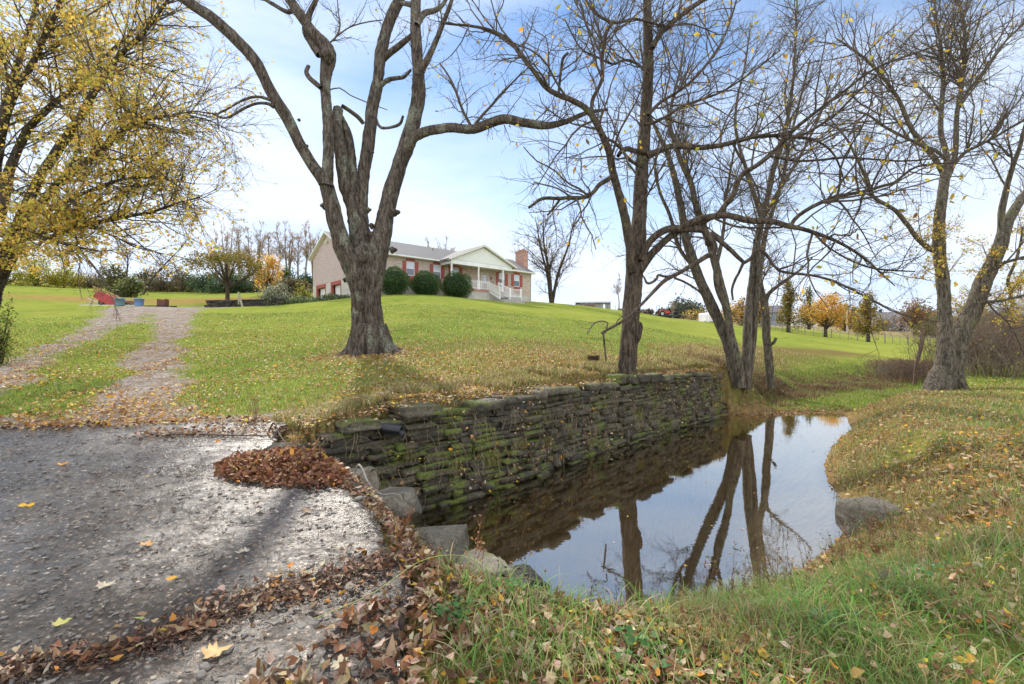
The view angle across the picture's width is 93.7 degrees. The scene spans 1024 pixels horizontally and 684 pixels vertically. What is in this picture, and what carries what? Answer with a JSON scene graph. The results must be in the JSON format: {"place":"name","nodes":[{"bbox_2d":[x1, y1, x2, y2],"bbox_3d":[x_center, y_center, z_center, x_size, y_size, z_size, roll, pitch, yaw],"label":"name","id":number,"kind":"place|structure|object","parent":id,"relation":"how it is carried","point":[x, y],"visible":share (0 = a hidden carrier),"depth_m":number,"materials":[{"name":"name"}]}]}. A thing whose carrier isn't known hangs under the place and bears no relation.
{"place":"outdoors","nodes":[
{"label":"outdoors","id":0,"kind":"place"},
{"bbox_2d":[0,306,294,426],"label":"driveway","id":1,"kind":"structure","parent":0,"point":[171,315],"depth_m":14.02,"materials":[{"name":"grey gravel"}]},
{"bbox_2d":[0,421,416,683],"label":"concrete road","id":2,"kind":"structure","parent":0,"point":[280,642],"depth_m":3.42,"materials":[{"name":"grey concrete"}]},
{"bbox_2d":[0,408,308,431],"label":"edge leaves","id":3,"kind":"object","parent":2,"relation":"on","point":[245,419],"visible":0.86,"depth_m":7.08,"materials":[{"name":"brown plant"}]},
{"bbox_2d":[2,429,392,683],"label":"slab leaves","id":4,"kind":"object","parent":2,"relation":"on","point":[116,681],"visible":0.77,"depth_m":3.17,"materials":[{"name":"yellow plant"}]},
{"bbox_2d":[0,427,400,683],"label":"plant bits","id":5,"kind":"object","parent":2,"relation":"on","point":[255,650],"visible":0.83,"depth_m":3.19,"materials":[{"name":"brown plant"}]},
{"bbox_2d":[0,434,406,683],"bbox_3d":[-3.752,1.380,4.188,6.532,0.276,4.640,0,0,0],"label":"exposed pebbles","id":6,"kind":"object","parent":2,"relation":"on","point":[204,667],"visible":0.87,"depth_m":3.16,"materials":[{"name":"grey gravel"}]},
{"bbox_2d":[118,419,292,441],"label":"edge leaves","id":7,"kind":"object","parent":2,"relation":"on","point":[193,431],"visible":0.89,"depth_m":6.56,"materials":[{"name":"brown plant"}]},
{"bbox_2d":[150,433,268,435],"bbox_3d":[-4.050,1.241,6.404,1.713,0.048,0.045,0,0,6],"label":"stick","id":8,"kind":"object","parent":2,"relation":"on","point":[207,434],"visible":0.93,"depth_m":6.39,"materials":[{"name":"wood"}]},
{"bbox_2d":[195,641,232,661],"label":"fallen leaf","id":9,"kind":"object","parent":2,"relation":"on","point":[214,650],"visible":1,"depth_m":2.31,"materials":[{"name":"yellow plant"}]},
{"bbox_2d":[0,536,447,683],"bbox_3d":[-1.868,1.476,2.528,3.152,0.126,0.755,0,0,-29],"label":"fallen leaves","id":10,"kind":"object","parent":2,"relation":"on","point":[81,647],"depth_m":2.55,"materials":[{"name":"brown plant"}]},
{"bbox_2d":[211,445,367,499],"bbox_3d":[-2.351,1.453,5.155,1.865,0.650,1.229,0,0,0],"label":"leaf heap","id":11,"kind":"object","parent":2,"relation":"on","point":[248,465],"visible":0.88,"depth_m":4.92,"materials":[{"name":"brown plant"}]},
{"bbox_2d":[287,479,338,490],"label":"leaf clump","id":12,"kind":"object","parent":2,"relation":"on","point":[324,482],"visible":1,"depth_m":4.57,"materials":[{"name":"brown plant"}]},
{"bbox_2d":[314,555,495,618],"bbox_3d":[-0.614,1.404,2.831,1.014,0.138,0.230,0,0,-20],"label":"stick","id":13,"kind":"object","parent":2,"relation":"on","point":[390,581],"visible":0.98,"depth_m":2.82,"materials":[{"name":"brown wood"}]},
{"bbox_2d":[0,280,1023,683],"bbox_3d":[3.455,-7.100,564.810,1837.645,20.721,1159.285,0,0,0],"label":"ground","id":14,"kind":"structure","parent":0,"point":[46,304],"depth_m":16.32,"materials":[{"name":"green plant"}]},
{"bbox_2d":[0,292,24,365],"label":"green shrub","id":15,"kind":"object","parent":14,"relation":"on","point":[3,347],"visible":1,"depth_m":13.07,"materials":[{"name":"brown plant"}]},
{"bbox_2d":[6,258,45,286],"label":"yellow shrub","id":16,"kind":"object","parent":14,"relation":"on","point":[12,280],"visible":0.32,"depth_m":84.80,"materials":[{"name":"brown plant"}]},
{"bbox_2d":[8,255,67,286],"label":"yellow shrub","id":17,"kind":"object","parent":14,"relation":"on","point":[37,281],"visible":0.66,"depth_m":85.62,"materials":[{"name":"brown plant"}]},
{"bbox_2d":[47,261,92,287],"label":"yellow shrub","id":18,"kind":"object","parent":14,"relation":"on","point":[61,276],"visible":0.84,"depth_m":87.42,"materials":[{"name":"brown plant"}]},
{"bbox_2d":[85,286,133,304],"bbox_3d":[-30.616,-3.521,37.139,4.608,1.539,1.360,0,0,7],"label":"farm trailer","id":19,"kind":"object","parent":14,"relation":"on","point":[107,301],"visible":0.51,"depth_m":36.54,"materials":[{"name":"red metal"}]},
{"bbox_2d":[91,261,130,291],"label":"brown shrub","id":20,"kind":"object","parent":14,"relation":"on","point":[113,278],"visible":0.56,"depth_m":79.39,"materials":[{"name":"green plant"}]},
{"bbox_2d":[110,273,148,297],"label":"olive bush","id":21,"kind":"object","parent":14,"relation":"on","point":[132,286],"visible":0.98,"depth_m":59.37,"materials":[{"name":"green plant"}]},
{"bbox_2d":[0,0,285,335],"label":"maple tree","id":22,"kind":"object","parent":14,"relation":"on","point":[32,214],"visible":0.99,"depth_m":13.89,"materials":[{"name":"yellow plant"}]},
{"bbox_2d":[142,267,179,291],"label":"brown shrub","id":23,"kind":"object","parent":14,"relation":"on","point":[157,286],"visible":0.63,"depth_m":88.53,"materials":[{"name":"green plant"}]},
{"bbox_2d":[156,264,200,291],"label":"brown shrub","id":24,"kind":"object","parent":14,"relation":"on","point":[177,285],"visible":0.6,"depth_m":88.98,"materials":[{"name":"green plant"}]},
{"bbox_2d":[180,270,221,292],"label":"evergreen bush","id":25,"kind":"object","parent":14,"relation":"on","point":[197,282],"visible":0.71,"depth_m":86.86,"materials":[{"name":"green plant"}]},
{"bbox_2d":[194,273,252,293],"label":"evergreen bush","id":26,"kind":"object","parent":14,"relation":"on","point":[213,287],"visible":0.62,"depth_m":82.88,"materials":[{"name":"green plant"}]},
{"bbox_2d":[174,247,275,299],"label":"spreading tree","id":27,"kind":"object","parent":14,"relation":"on","point":[253,266],"visible":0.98,"depth_m":49.70,"materials":[{"name":"brown plant"}]},
{"bbox_2d":[218,219,239,272],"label":"bare tree","id":28,"kind":"object","parent":14,"relation":"on","point":[226,237],"visible":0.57,"depth_m":100.06,"materials":[{"name":"brown plant"}]},
{"bbox_2d":[230,222,250,279],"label":"bare tree","id":29,"kind":"object","parent":14,"relation":"on","point":[238,236],"visible":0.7,"depth_m":93.90,"materials":[{"name":"brown plant"}]},
{"bbox_2d":[220,271,264,292],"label":"evergreen bush","id":30,"kind":"object","parent":14,"relation":"on","point":[249,288],"visible":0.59,"depth_m":85.58,"materials":[{"name":"green plant"}]},
{"bbox_2d":[204,298,284,306],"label":"garden wall","id":31,"kind":"structure","parent":14,"relation":"on","point":[232,303],"depth_m":40.04,"materials":[{"name":"stone"}]},
{"bbox_2d":[250,221,267,286],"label":"bare tree","id":32,"kind":"object","parent":14,"relation":"on","point":[259,246],"visible":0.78,"depth_m":94.64,"materials":[{"name":"brown plant"}]},
{"bbox_2d":[246,247,287,294],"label":"orange tree","id":33,"kind":"object","parent":14,"relation":"on","point":[272,275],"visible":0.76,"depth_m":63.90,"materials":[{"name":"brown plant"}]},
{"bbox_2d":[255,280,299,302],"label":"variegated shrub","id":34,"kind":"object","parent":14,"relation":"on","point":[269,295],"visible":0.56,"depth_m":40.53,"materials":[{"name":"green plant"}]},
{"bbox_2d":[269,221,292,285],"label":"bare tree","id":35,"kind":"object","parent":14,"relation":"on","point":[279,250],"visible":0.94,"depth_m":95.11,"materials":[{"name":"brown plant"}]},
{"bbox_2d":[273,219,296,271],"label":"bare tree","id":36,"kind":"object","parent":14,"relation":"on","point":[289,250],"visible":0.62,"depth_m":99.77,"materials":[{"name":"brown plant"}]},
{"bbox_2d":[264,276,312,296],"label":"brown shrub","id":37,"kind":"object","parent":14,"relation":"on","point":[291,283],"visible":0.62,"depth_m":60.98,"materials":[{"name":"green plant"}]},
{"bbox_2d":[286,230,304,279],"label":"bare tree","id":38,"kind":"object","parent":14,"relation":"on","point":[297,256],"visible":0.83,"depth_m":95.84,"materials":[{"name":"brown plant"}]},
{"bbox_2d":[296,219,316,276],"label":"bare tree","id":39,"kind":"object","parent":14,"relation":"on","point":[305,252],"visible":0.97,"depth_m":93.75,"materials":[{"name":"brown plant"}]},
{"bbox_2d":[267,293,350,305],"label":"ground cover","id":40,"kind":"object","parent":14,"relation":"on","point":[331,296],"visible":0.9,"depth_m":41.81,"materials":[{"name":"green plant"}]},
{"bbox_2d":[343,466,378,492],"bbox_3d":[-1.758,1.641,5.554,0.432,0.414,0.338,0,0,-17],"label":"rock","id":41,"kind":"object","parent":14,"relation":"on","point":[371,475],"visible":0.34,"depth_m":5.51,"materials":[{"name":"stone"}]},
{"bbox_2d":[329,464,413,528],"bbox_3d":[-1.388,1.555,4.716,0.640,0.617,1.501,0,0,-43],"label":"leaf clump","id":42,"kind":"object","parent":14,"relation":"on","point":[354,492],"visible":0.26,"depth_m":4.63,"materials":[{"name":"brown plant"}]},
{"bbox_2d":[161,0,606,356],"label":"bare tree","id":43,"kind":"object","parent":14,"relation":"on","point":[361,250],"visible":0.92,"depth_m":13.48,"materials":[{"name":"brown plant"}]},
{"bbox_2d":[365,487,421,521],"bbox_3d":[-1.210,1.698,4.931,0.658,0.380,0.476,0,0,23],"label":"rock","id":44,"kind":"object","parent":14,"relation":"on","point":[409,496],"visible":0.53,"depth_m":4.79,"materials":[{"name":"grey stone"}]},
{"bbox_2d":[382,265,411,294],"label":"clipped bush","id":45,"kind":"object","parent":14,"relation":"on","point":[396,282],"visible":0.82,"depth_m":44.71,"materials":[{"name":"green plant"}]},
{"bbox_2d":[335,459,469,588],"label":"edge litter","id":46,"kind":"object","parent":14,"relation":"on","point":[396,527],"visible":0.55,"depth_m":3.73,"materials":[{"name":"brown plant"}]},
{"bbox_2d":[308,231,535,303],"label":"brick house","id":47,"kind":"structure","parent":14,"relation":"on","point":[494,275],"depth_m":51.84,"materials":[{"name":"beige brick"}]},
{"bbox_2d":[409,270,442,294],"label":"clipped bush","id":48,"kind":"object","parent":14,"relation":"on","point":[425,283],"visible":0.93,"depth_m":47.18,"materials":[{"name":"green plant"}]},
{"bbox_2d":[412,524,468,566],"bbox_3d":[-0.717,1.831,4.224,0.737,0.399,0.574,0,0,29],"label":"rock","id":49,"kind":"object","parent":14,"relation":"on","point":[444,536],"visible":0.35,"depth_m":4.10,"materials":[{"name":"grey stone"}]},
{"bbox_2d":[419,584,485,623],"bbox_3d":[-0.337,1.455,2.621,0.319,0.096,0.355,0,0,44],"label":"green weed","id":50,"kind":"object","parent":14,"relation":"on","point":[439,610],"visible":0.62,"depth_m":2.57,"materials":[{"name":"green plant"}]},
{"bbox_2d":[440,271,473,297],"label":"clipped bush","id":51,"kind":"object","parent":14,"relation":"on","point":[455,284],"visible":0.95,"depth_m":49.59,"materials":[{"name":"green plant"}]},
{"bbox_2d":[458,548,516,588],"bbox_3d":[-0.281,1.821,3.620,0.541,0.441,0.394,0,0,-32],"label":"rock","id":52,"kind":"object","parent":14,"relation":"on","point":[494,560],"visible":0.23,"depth_m":3.58,"materials":[{"name":"stone"}]},
{"bbox_2d":[238,522,761,683],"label":"leaf litter","id":53,"kind":"object","parent":14,"relation":"on","point":[369,627],"visible":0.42,"depth_m":2.32,"materials":[{"name":"brown plant"}]},
{"bbox_2d":[0,305,1023,594],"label":"lawn leaves","id":54,"kind":"object","parent":14,"relation":"on","point":[196,407],"visible":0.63,"depth_m":9.68,"materials":[{"name":"brown plant"}]},
{"bbox_2d":[302,372,728,527],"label":"stone wall","id":55,"kind":"structure","parent":14,"relation":"on","point":[448,505],"depth_m":8.13,"materials":[{"name":"grey stone"}]},
{"bbox_2d":[374,423,404,436],"bbox_3d":[-1.671,1.181,6.503,0.447,0.169,0.148,0,0,23],"label":"drain pipe","id":56,"kind":"object","parent":55,"relation":"attached to","point":[392,429],"visible":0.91,"depth_m":6.44,"materials":[{"name":"black plastic"}]},
{"bbox_2d":[266,355,712,428],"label":"wall top grass","id":57,"kind":"structure","parent":55,"relation":"on","point":[518,376],"depth_m":9.11,"materials":[{"name":"plant"}]},
{"bbox_2d":[281,367,722,427],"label":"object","id":58,"kind":"object","parent":55,"relation":"on","point":[498,392],"visible":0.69,"depth_m":7.81,"materials":[{"name":"brown plant"}]},
{"bbox_2d":[301,373,720,476],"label":"wall tufts","id":59,"kind":"object","parent":55,"relation":"on","point":[494,459],"visible":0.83,"depth_m":8.42,"materials":[{"name":"green plant"}]},
{"bbox_2d":[308,370,724,493],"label":"wall leaves","id":60,"kind":"object","parent":55,"relation":"on","point":[401,483],"visible":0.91,"depth_m":8.61,"materials":[{"name":"brown plant"}]},
{"bbox_2d":[326,372,725,509],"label":"hanging roots","id":61,"kind":"object","parent":55,"relation":"hanging from","point":[543,428],"visible":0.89,"depth_m":8.82,"materials":[{"name":"plant"}]},
{"bbox_2d":[491,577,540,599],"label":"green weed","id":62,"kind":"object","parent":14,"relation":"on","point":[516,584],"visible":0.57,"depth_m":2.83,"materials":[{"name":"green plant"}]},
{"bbox_2d":[509,563,549,591],"bbox_3d":[0.037,2.031,3.854,0.326,0.389,0.473,0,0,-41],"label":"rock","id":63,"kind":"object","parent":14,"relation":"on","point":[529,571],"visible":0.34,"depth_m":3.83,"materials":[{"name":"grey stone"}]},
{"bbox_2d":[506,189,582,302],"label":"bare tree","id":64,"kind":"object","parent":14,"relation":"on","point":[548,270],"visible":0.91,"depth_m":66.72,"materials":[{"name":"brown plant"}]},
{"bbox_2d":[575,301,611,308],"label":"farm shed","id":65,"kind":"structure","parent":14,"relation":"on","point":[596,304],"depth_m":85.94,"materials":[{"name":"metal"}]},
{"bbox_2d":[193,335,1023,604],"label":"dry grass","id":66,"kind":"structure","parent":14,"relation":"on","point":[402,381],"depth_m":9.87,"materials":[{"name":"plant"}]},
{"bbox_2d":[605,625,691,673],"bbox_3d":[0.632,1.443,2.260,0.426,0.116,0.331,0,0,0],"label":"green weed","id":67,"kind":"object","parent":14,"relation":"on","point":[631,638],"visible":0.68,"depth_m":2.26,"materials":[{"name":"green plant"}]},
{"bbox_2d":[664,293,707,318],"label":"distant woods","id":68,"kind":"object","parent":14,"relation":"on","point":[681,307],"visible":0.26,"depth_m":208.35,"materials":[{"name":"green plant"}]},
{"bbox_2d":[364,399,1023,683],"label":"bank leaves","id":69,"kind":"object","parent":14,"relation":"on","point":[647,659],"visible":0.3,"depth_m":2.48,"materials":[{"name":"brown plant"}]},
{"bbox_2d":[391,396,1023,683],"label":"long grass","id":70,"kind":"structure","parent":14,"relation":"on","point":[976,557],"depth_m":2.69,"materials":[{"name":"green plant"}]},
{"bbox_2d":[393,396,1023,683],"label":"dry stalks","id":71,"kind":"object","parent":14,"relation":"on","point":[728,610],"visible":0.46,"depth_m":2.81,"materials":[{"name":"brown plant"}]},
{"bbox_2d":[396,0,1023,379],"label":"walnut tree","id":72,"kind":"object","parent":14,"relation":"on","point":[639,257],"visible":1,"depth_m":11.51,"materials":[{"name":"brown plant"}]},
{"bbox_2d":[415,516,1023,683],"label":"arching grass","id":73,"kind":"structure","parent":14,"relation":"on","point":[802,580],"depth_m":2.44,"materials":[{"name":"green plant"}]},
{"bbox_2d":[600,0,876,389],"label":"multi stem tree","id":74,"kind":"object","parent":14,"relation":"on","point":[740,369],"visible":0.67,"depth_m":16.46,"materials":[{"name":"grey plant"}]},
{"bbox_2d":[730,296,759,325],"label":"autumn tree","id":75,"kind":"object","parent":14,"relation":"on","point":[737,314],"visible":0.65,"depth_m":81.77,"materials":[{"name":"yellow plant"}]},
{"bbox_2d":[587,488,932,606],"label":"margin weeds","id":76,"kind":"object","parent":14,"relation":"on","point":[841,558],"visible":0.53,"depth_m":4.04,"materials":[{"name":"green plant"}]},
{"bbox_2d":[607,303,930,344],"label":"wire fence","id":77,"kind":"object","parent":14,"relation":"on","point":[813,330],"visible":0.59,"depth_m":64.96,"materials":[{"name":"grey metal"}]},
{"bbox_2d":[733,47,829,390],"bbox_3d":[10.644,-5.021,19.213,3.971,14.409,2.739,0,0,-16],"label":"slim tree","id":78,"kind":"object","parent":14,"relation":"on","point":[767,346],"visible":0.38,"depth_m":19.13,"materials":[{"name":"grey plant"}]},
{"bbox_2d":[715,364,850,416],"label":"shore leaves","id":79,"kind":"object","parent":14,"relation":"on","point":[761,413],"visible":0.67,"depth_m":16.25,"materials":[{"name":"brown plant"}]},
{"bbox_2d":[775,279,802,332],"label":"autumn tree","id":80,"kind":"object","parent":14,"relation":"on","point":[787,306],"visible":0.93,"depth_m":69.69,"materials":[{"name":"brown plant"}]},
{"bbox_2d":[796,284,818,329],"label":"autumn tree","id":81,"kind":"object","parent":14,"relation":"on","point":[808,295],"visible":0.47,"depth_m":91.79,"materials":[{"name":"green plant"}]},
{"bbox_2d":[793,290,854,336],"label":"autumn tree","id":82,"kind":"object","parent":14,"relation":"on","point":[823,313],"visible":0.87,"depth_m":67.50,"materials":[{"name":"brown plant"}]},
{"bbox_2d":[685,352,983,406],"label":"brown undergrowth","id":83,"kind":"object","parent":14,"relation":"on","point":[784,392],"visible":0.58,"depth_m":21.09,"materials":[{"name":"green plant"}]},
{"bbox_2d":[787,595,886,643],"bbox_3d":[1.674,1.453,2.518,0.428,0.106,0.423,0,0,45],"label":"green weed","id":84,"kind":"object","parent":14,"relation":"on","point":[830,617],"visible":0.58,"depth_m":2.50,"materials":[{"name":"green plant"}]},
{"bbox_2d":[831,310,857,331],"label":"autumn tree","id":85,"kind":"object","parent":14,"relation":"on","point":[849,319],"visible":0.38,"depth_m":99.11,"materials":[{"name":"brown plant"}]},
{"bbox_2d":[839,285,892,341],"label":"autumn tree","id":86,"kind":"object","parent":14,"relation":"on","point":[865,328],"visible":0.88,"depth_m":67.77,"materials":[{"name":"green plant"}]},
{"bbox_2d":[835,496,905,537],"bbox_3d":[4.282,2.179,5.746,0.869,0.617,0.780,0,0,-17],"label":"rock","id":87,"kind":"object","parent":14,"relation":"on","point":[868,503],"visible":0.46,"depth_m":5.64,"materials":[{"name":"grey stone"}]},
{"bbox_2d":[855,356,929,378],"bbox_3d":[19.992,1.389,25.185,3.816,1.307,3.286,0,0,0],"label":"bare shrub","id":88,"kind":"object","parent":14,"relation":"on","point":[875,370],"visible":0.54,"depth_m":25.01,"materials":[{"name":"brown plant"}]},
{"bbox_2d":[768,0,1023,391],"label":"forked tree","id":89,"kind":"object","parent":14,"relation":"on","point":[946,372],"visible":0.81,"depth_m":16.22,"materials":[{"name":"grey plant"}]},
{"bbox_2d":[772,301,1022,329],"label":"distant woods","id":90,"kind":"object","parent":14,"relation":"on","point":[924,307],"visible":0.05,"depth_m":157.52,"materials":[{"name":"brown plant"}]},
{"bbox_2d":[841,560,967,583],"bbox_3d":[2.587,1.578,3.228,0.667,0.323,0.580,0,0,0],"label":"green weed","id":91,"kind":"object","parent":14,"relation":"on","point":[930,572],"visible":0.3,"depth_m":3.14,"materials":[{"name":"green plant"}]},
{"bbox_2d":[893,296,932,333],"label":"autumn tree","id":92,"kind":"object","parent":14,"relation":"on","point":[910,308],"visible":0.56,"depth_m":107.80,"materials":[{"name":"brown plant"}]},
{"bbox_2d":[908,315,932,385],"bbox_3d":[19.216,0.540,22.284,1.023,3.836,1.271,0,0,0],"label":"sapling","id":93,"kind":"object","parent":14,"relation":"on","point":[915,368],"visible":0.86,"depth_m":22.46,"materials":[{"name":"brown plant"}]},
{"bbox_2d":[910,314,936,337],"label":"green bush","id":94,"kind":"object","parent":14,"relation":"on","point":[927,330],"visible":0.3,"depth_m":95.68,"materials":[{"name":"brown plant"}]},
{"bbox_2d":[882,347,968,384],"bbox_3d":[19.798,1.117,22.786,4.029,2.014,3.181,0,0,-35],"label":"bare shrub","id":95,"kind":"object","parent":14,"relation":"on","point":[920,373],"visible":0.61,"depth_m":23.16,"materials":[{"name":"brown plant"}]},
{"bbox_2d":[878,303,1023,376],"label":"bare shrub","id":96,"kind":"object","parent":14,"relation":"on","point":[980,358],"visible":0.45,"depth_m":21.05,"materials":[{"name":"brown plant"}]},
{"bbox_2d":[893,321,1009,370],"bbox_3d":[23.058,0.087,24.370,4.921,2.935,5.186,0,0,15],"label":"bare shrub","id":97,"kind":"object","parent":14,"relation":"on","point":[933,346],"visible":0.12,"depth_m":25.57,"materials":[{"name":"brown plant"}]},
{"bbox_2d":[915,275,1023,376],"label":"bare shrub","id":98,"kind":"object","parent":14,"relation":"on","point":[1003,337],"visible":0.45,"depth_m":20.57,"materials":[{"name":"brown plant"}]},
{"bbox_2d":[925,289,1023,368],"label":"bare shrub","id":99,"kind":"object","parent":14,"relation":"on","point":[988,327],"visible":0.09,"depth_m":25.77,"materials":[{"name":"brown plant"}]},
{"bbox_2d":[933,282,1023,371],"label":"bare shrub","id":100,"kind":"object","parent":14,"relation":"on","point":[1001,324],"visible":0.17,"depth_m":22.88,"materials":[{"name":"brown plant"}]},
{"bbox_2d":[969,318,1023,380],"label":"bare shrub","id":101,"kind":"object","parent":14,"relation":"on","point":[1012,358],"visible":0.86,"depth_m":18.83,"materials":[{"name":"brown plant"}]},
{"bbox_2d":[0,0,1023,315],"label":"sky","id":102,"kind":"structure","parent":0,"point":[446,189],"materials":[{"name":"blue"}]},
{"bbox_2d":[465,409,852,607],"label":"water","id":103,"kind":"structure","parent":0,"point":[666,529],"depth_m":10.40,"materials":[{"name":"liquid"}]},
{"bbox_2d":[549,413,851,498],"bbox_3d":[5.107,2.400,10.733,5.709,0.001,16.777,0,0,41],"label":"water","id":104,"kind":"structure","parent":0,"point":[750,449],"depth_m":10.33,"materials":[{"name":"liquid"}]},
{"bbox_2d":[737,364,928,410],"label":"marsh grass","id":105,"kind":"structure","parent":0,"point":[871,397],"depth_m":19.75,"materials":[{"name":"green plant"}]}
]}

